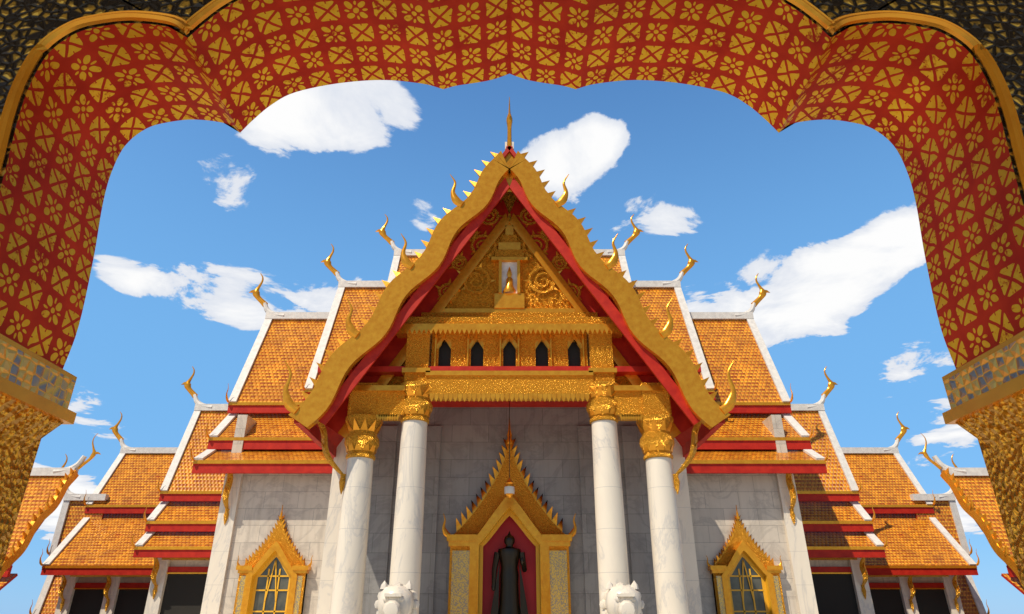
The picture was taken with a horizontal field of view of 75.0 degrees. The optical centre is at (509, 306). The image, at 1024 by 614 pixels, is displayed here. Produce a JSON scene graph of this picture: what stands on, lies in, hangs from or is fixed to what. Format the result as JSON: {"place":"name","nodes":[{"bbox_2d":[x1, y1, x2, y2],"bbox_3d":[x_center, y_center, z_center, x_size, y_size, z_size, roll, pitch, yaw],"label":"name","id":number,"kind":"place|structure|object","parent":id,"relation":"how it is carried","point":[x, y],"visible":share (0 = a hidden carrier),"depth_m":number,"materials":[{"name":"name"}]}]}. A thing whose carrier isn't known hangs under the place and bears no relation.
{"place":"outdoors","nodes":[
{"label":"outdoors","id":0,"kind":"place"},
{"bbox_2d":[283,145,735,613],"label":"temple porch","id":1,"kind":"object","parent":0,"point":[450,323],"visible":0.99,"depth_m":20.70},
{"bbox_2d":[504,401,514,498],"bbox_3d":[0.000,4.447,21.800,0.330,3.533,0.314,0,-25,0],"label":"hanging lantern","id":2,"kind":"object","parent":1,"relation":"hanging from","point":[509,490],"visible":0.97,"depth_m":21.12,"materials":[{"name":"white glass"}]},
{"bbox_2d":[503,97,515,292],"bbox_3d":[0.000,-2.184,27.112,0.440,7.204,10.892,0,-25,0],"label":"finial","id":3,"kind":"object","parent":1,"relation":"attached to","point":[509,286],"visible":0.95,"depth_m":23.44,"materials":[{"name":"gold metal"}]},
{"bbox_2d":[200,407,818,613],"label":"temple walls","id":4,"kind":"structure","parent":0,"point":[274,547],"depth_m":23.91,"materials":[{"name":"white stone"}]},
{"bbox_2d":[442,426,576,613],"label":"door surround","id":5,"kind":"object","parent":4,"relation":"in","point":[523,509],"visible":0.98,"depth_m":21.98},
{"bbox_2d":[0,0,1023,589],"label":"gate arch doorway","id":6,"kind":"structure","parent":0,"point":[932,90],"depth_m":1.87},
{"bbox_2d":[0,74,1023,613],"label":"sky","id":7,"kind":"structure","parent":0,"point":[193,213],"materials":[{"name":"blue"}]},
{"label":"courtyard ground","id":8,"kind":"structure","parent":0,"visible":0},
{"bbox_2d":[374,580,419,613],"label":"guardian lion","id":9,"kind":"object","parent":8,"relation":"on","point":[398,598],"visible":1,"depth_m":15.78,"materials":[{"name":"white stone"}]},
{"bbox_2d":[0,366,1023,613],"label":"lower side roofs","id":10,"kind":"structure","parent":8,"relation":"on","point":[134,532],"depth_m":33.39,"materials":[{"name":"orange tile"}]},
{"bbox_2d":[599,580,644,613],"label":"guardian lion","id":11,"kind":"object","parent":8,"relation":"on","point":[619,598],"visible":1,"depth_m":15.78,"materials":[{"name":"white stone"}]},
{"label":"temple platform","id":12,"kind":"structure","parent":8,"relation":"on","visible":0},
{"bbox_2d":[190,214,828,473],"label":"temple hall roofs","id":13,"kind":"structure","parent":12,"relation":"on","point":[277,440],"depth_m":29.38,"materials":[{"name":"orange tile"}]},
{"bbox_2d":[491,531,527,613],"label":"buddha statue","id":14,"kind":"object","parent":12,"relation":"on","point":[509,555],"visible":1,"depth_m":21.82,"materials":[{"name":"black metal"}]}
]}

